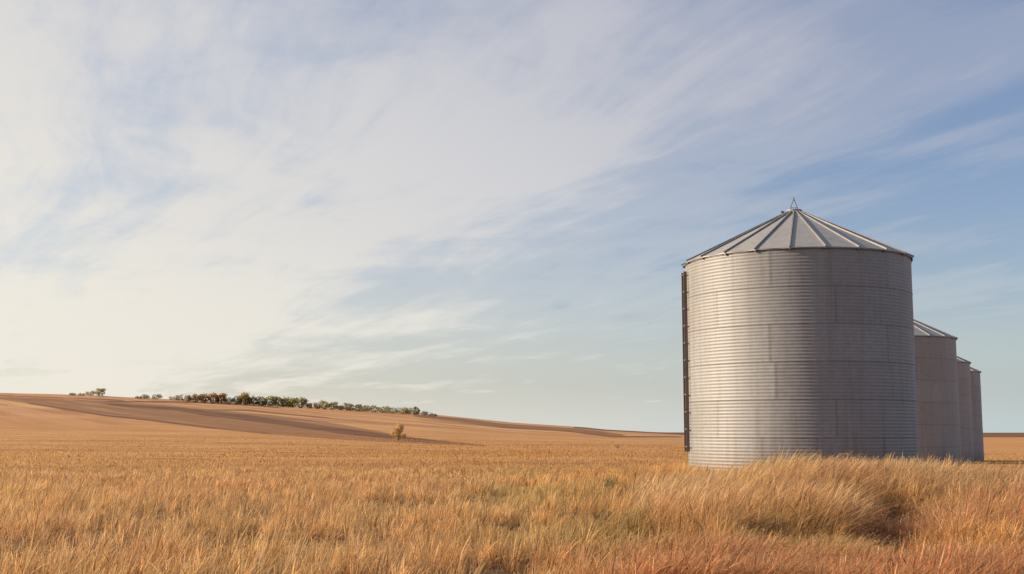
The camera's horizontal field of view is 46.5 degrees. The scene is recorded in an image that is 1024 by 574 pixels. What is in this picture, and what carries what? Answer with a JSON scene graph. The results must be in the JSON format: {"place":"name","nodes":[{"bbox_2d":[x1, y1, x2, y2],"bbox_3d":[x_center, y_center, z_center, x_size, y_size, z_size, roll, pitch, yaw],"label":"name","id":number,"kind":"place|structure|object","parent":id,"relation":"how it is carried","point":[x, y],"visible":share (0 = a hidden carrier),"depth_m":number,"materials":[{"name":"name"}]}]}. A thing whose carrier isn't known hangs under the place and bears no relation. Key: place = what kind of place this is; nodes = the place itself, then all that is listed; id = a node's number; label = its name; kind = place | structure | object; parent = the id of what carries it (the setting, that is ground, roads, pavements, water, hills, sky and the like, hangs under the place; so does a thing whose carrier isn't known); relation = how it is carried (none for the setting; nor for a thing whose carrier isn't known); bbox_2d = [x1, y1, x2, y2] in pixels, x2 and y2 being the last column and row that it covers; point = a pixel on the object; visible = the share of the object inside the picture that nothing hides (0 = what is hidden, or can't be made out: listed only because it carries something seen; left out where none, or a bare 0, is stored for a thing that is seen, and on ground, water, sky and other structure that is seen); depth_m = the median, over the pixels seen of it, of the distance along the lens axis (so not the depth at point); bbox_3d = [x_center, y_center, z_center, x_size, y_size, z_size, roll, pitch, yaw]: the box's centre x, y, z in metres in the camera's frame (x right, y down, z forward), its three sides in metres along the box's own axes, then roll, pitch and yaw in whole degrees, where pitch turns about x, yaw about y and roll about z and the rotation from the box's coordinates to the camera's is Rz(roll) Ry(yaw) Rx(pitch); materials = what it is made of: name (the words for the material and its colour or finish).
{"place":"outdoors","nodes":[
{"label":"outdoors","id":0,"kind":"place"},
{"bbox_2d":[0,460,1022,573],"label":"field grass","id":1,"kind":"structure","parent":0,"point":[74,495],"depth_m":18.35,"materials":[{"name":"beige plant"}]},
{"bbox_2d":[0,393,1023,573],"bbox_3d":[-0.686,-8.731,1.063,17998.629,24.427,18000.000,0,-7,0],"label":"ground","id":2,"kind":"structure","parent":0,"point":[36,416],"depth_m":178.76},
{"bbox_2d":[85,391,94,395],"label":"ridge tree","id":3,"kind":"object","parent":2,"relation":"on","point":[88,393],"visible":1,"depth_m":627.38,"materials":[{"name":"green plant"}]},
{"bbox_2d":[93,388,105,395],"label":"ridge tree","id":4,"kind":"object","parent":2,"relation":"on","point":[99,392],"visible":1,"depth_m":631.25,"materials":[{"name":"green plant"}]},
{"bbox_2d":[140,394,149,398],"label":"ridge tree","id":5,"kind":"object","parent":2,"relation":"on","point":[146,396],"visible":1,"depth_m":634.54,"materials":[{"name":"green plant"}]},
{"bbox_2d":[152,394,162,399],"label":"ridge tree","id":6,"kind":"object","parent":2,"relation":"on","point":[158,396],"visible":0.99,"depth_m":634.36,"materials":[{"name":"green plant"}]},
{"bbox_2d":[175,394,184,400],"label":"ridge tree","id":7,"kind":"object","parent":2,"relation":"on","point":[179,397],"visible":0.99,"depth_m":635.68,"materials":[{"name":"green plant"}]},
{"bbox_2d":[184,395,191,401],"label":"ridge tree","id":8,"kind":"object","parent":2,"relation":"on","point":[188,398],"visible":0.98,"depth_m":597.38,"materials":[{"name":"green plant"}]},
{"bbox_2d":[191,394,199,402],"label":"ridge tree","id":9,"kind":"object","parent":2,"relation":"on","point":[194,397],"visible":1,"depth_m":596.98,"materials":[{"name":"yellow plant"}]},
{"bbox_2d":[198,393,209,402],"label":"ridge tree","id":10,"kind":"object","parent":2,"relation":"on","point":[202,397],"visible":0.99,"depth_m":596.43,"materials":[{"name":"orange plant"}]},
{"bbox_2d":[207,392,219,402],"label":"ridge tree","id":11,"kind":"object","parent":2,"relation":"on","point":[212,398],"visible":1,"depth_m":596.79,"materials":[{"name":"orange plant"}]},
{"bbox_2d":[216,393,227,403],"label":"ridge tree","id":12,"kind":"object","parent":2,"relation":"on","point":[221,396],"visible":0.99,"depth_m":596.70,"materials":[{"name":"orange plant"}]},
{"bbox_2d":[224,397,233,403],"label":"ridge tree","id":13,"kind":"object","parent":2,"relation":"on","point":[229,401],"visible":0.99,"depth_m":597.49,"materials":[{"name":"green plant"}]},
{"bbox_2d":[232,396,241,404],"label":"ridge tree","id":14,"kind":"object","parent":2,"relation":"on","point":[237,401],"visible":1,"depth_m":598.66,"materials":[{"name":"green plant"}]},
{"bbox_2d":[238,391,251,404],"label":"ridge tree","id":15,"kind":"object","parent":2,"relation":"on","point":[243,397],"visible":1,"depth_m":598.53,"materials":[{"name":"yellow plant"}]},
{"bbox_2d":[247,395,259,405],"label":"ridge tree","id":16,"kind":"object","parent":2,"relation":"on","point":[253,403],"visible":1,"depth_m":599.59,"materials":[{"name":"green plant"}]},
{"bbox_2d":[256,396,266,405],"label":"ridge tree","id":17,"kind":"object","parent":2,"relation":"on","point":[260,399],"visible":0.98,"depth_m":600.33,"materials":[{"name":"green plant"}]},
{"bbox_2d":[263,395,276,405],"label":"ridge tree","id":18,"kind":"object","parent":2,"relation":"on","point":[268,398],"visible":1,"depth_m":600.03,"materials":[{"name":"green plant"}]},
{"bbox_2d":[271,396,284,406],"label":"ridge tree","id":19,"kind":"object","parent":2,"relation":"on","point":[279,400],"visible":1,"depth_m":599.95,"materials":[{"name":"green plant"}]},
{"bbox_2d":[280,396,291,407],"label":"ridge tree","id":20,"kind":"object","parent":2,"relation":"on","point":[284,401],"visible":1,"depth_m":599.67,"materials":[{"name":"green plant"}]},
{"bbox_2d":[285,397,296,407],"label":"ridge tree","id":21,"kind":"object","parent":2,"relation":"on","point":[290,402],"visible":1,"depth_m":598.61,"materials":[{"name":"green plant"}]},
{"bbox_2d":[295,397,307,407],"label":"ridge tree","id":22,"kind":"object","parent":2,"relation":"on","point":[303,403],"visible":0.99,"depth_m":598.52,"materials":[{"name":"green plant"}]},
{"bbox_2d":[312,402,321,408],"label":"ridge tree","id":23,"kind":"object","parent":2,"relation":"on","point":[315,405],"visible":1,"depth_m":597.23,"materials":[{"name":"green plant"}]},
{"bbox_2d":[318,400,327,408],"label":"ridge tree","id":24,"kind":"object","parent":2,"relation":"on","point":[325,404],"visible":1,"depth_m":596.07,"materials":[{"name":"green plant"}]},
{"bbox_2d":[327,402,337,409],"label":"ridge tree","id":25,"kind":"object","parent":2,"relation":"on","point":[331,404],"visible":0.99,"depth_m":595.49,"materials":[{"name":"green plant"}]},
{"bbox_2d":[343,402,352,410],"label":"ridge tree","id":26,"kind":"object","parent":2,"relation":"on","point":[349,405],"visible":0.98,"depth_m":594.65,"materials":[{"name":"green plant"}]},
{"bbox_2d":[350,404,361,410],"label":"ridge tree","id":27,"kind":"object","parent":2,"relation":"on","point":[358,406],"visible":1,"depth_m":594.47,"materials":[{"name":"green plant"}]},
{"bbox_2d":[358,405,369,411],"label":"ridge tree","id":28,"kind":"object","parent":2,"relation":"on","point":[365,408],"visible":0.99,"depth_m":593.89,"materials":[{"name":"green plant"}]},
{"bbox_2d":[368,405,380,411],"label":"ridge tree","id":29,"kind":"object","parent":2,"relation":"on","point":[372,408],"visible":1,"depth_m":592.15,"materials":[{"name":"green plant"}]},
{"bbox_2d":[378,405,388,412],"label":"ridge tree","id":30,"kind":"object","parent":2,"relation":"on","point":[383,409],"visible":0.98,"depth_m":591.86,"materials":[{"name":"green plant"}]},
{"bbox_2d":[386,407,397,413],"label":"ridge tree","id":31,"kind":"object","parent":2,"relation":"on","point":[392,411],"visible":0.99,"depth_m":589.07,"materials":[{"name":"green plant"}]},
{"bbox_2d":[390,423,405,440],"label":"tree","id":32,"kind":"object","parent":2,"relation":"on","point":[399,429],"visible":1,"depth_m":147.53,"materials":[{"name":"orange plant"}]},
{"bbox_2d":[396,407,407,413],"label":"ridge tree","id":33,"kind":"object","parent":2,"relation":"on","point":[403,409],"visible":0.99,"depth_m":588.62,"materials":[{"name":"green plant"}]},
{"bbox_2d":[404,407,412,413],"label":"ridge tree","id":34,"kind":"object","parent":2,"relation":"on","point":[408,410],"visible":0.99,"depth_m":588.07,"materials":[{"name":"green plant"}]},
{"bbox_2d":[411,406,419,414],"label":"ridge tree","id":35,"kind":"object","parent":2,"relation":"on","point":[414,411],"visible":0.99,"depth_m":587.59,"materials":[{"name":"green plant"}]},
{"bbox_2d":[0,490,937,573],"bbox_3d":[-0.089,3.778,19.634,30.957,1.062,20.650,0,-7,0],"label":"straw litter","id":36,"kind":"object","parent":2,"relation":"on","point":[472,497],"visible":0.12,"depth_m":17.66,"materials":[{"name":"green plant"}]},
{"bbox_2d":[0,432,1023,479],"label":"stubble","id":37,"kind":"object","parent":2,"relation":"on","point":[344,454],"visible":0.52,"depth_m":75.63,"materials":[{"name":"beige plant"}]},
{"bbox_2d":[602,475,617,492],"bbox_3d":[2.305,4.655,27.852,0.452,0.572,0.360,-3,-7,21],"label":"leafy weed","id":38,"kind":"object","parent":2,"relation":"on","point":[611,482],"visible":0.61,"depth_m":27.83,"materials":[{"name":"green plant"}]},
{"bbox_2d":[681,197,918,472],"bbox_3d":[9.247,1.635,38.685,7.400,9.229,7.405,0,-7,-1],"label":"grain bin","id":39,"kind":"object","parent":2,"relation":"on","point":[797,330],"visible":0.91,"depth_m":35.59,"materials":[{"name":"metal"}]},
{"bbox_2d":[622,446,1023,532],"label":"seed heads","id":40,"kind":"object","parent":2,"relation":"on","point":[682,480],"visible":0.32,"depth_m":20.11,"materials":[{"name":"beige plant"}]},
{"bbox_2d":[913,319,960,465],"bbox_3d":[20.027,5.280,63.828,7.400,9.229,7.405,0,-7,-4],"label":"grain bin","id":41,"kind":"object","parent":2,"relation":"on","point":[938,418],"visible":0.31,"depth_m":60.63,"materials":[{"name":"metal"}]},
{"bbox_2d":[957,356,973,463],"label":"grain bin","id":42,"kind":"object","parent":2,"relation":"on","point":[965,410],"visible":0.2,"depth_m":80.94,"materials":[{"name":"metal"}]},
{"bbox_2d":[970,367,983,461],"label":"grain bin","id":43,"kind":"object","parent":2,"relation":"on","point":[977,415],"visible":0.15,"depth_m":90.91,"materials":[{"name":"metal"}]},
{"bbox_2d":[0,0,1023,432],"label":"sky","id":44,"kind":"structure","parent":0,"point":[494,210],"materials":[{"name":"blue"}]},
{"bbox_2d":[527,451,1023,573],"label":"tall grass","id":45,"kind":"structure","parent":0,"point":[731,540],"depth_m":15.85,"materials":[{"name":"beige plant"}]}
]}

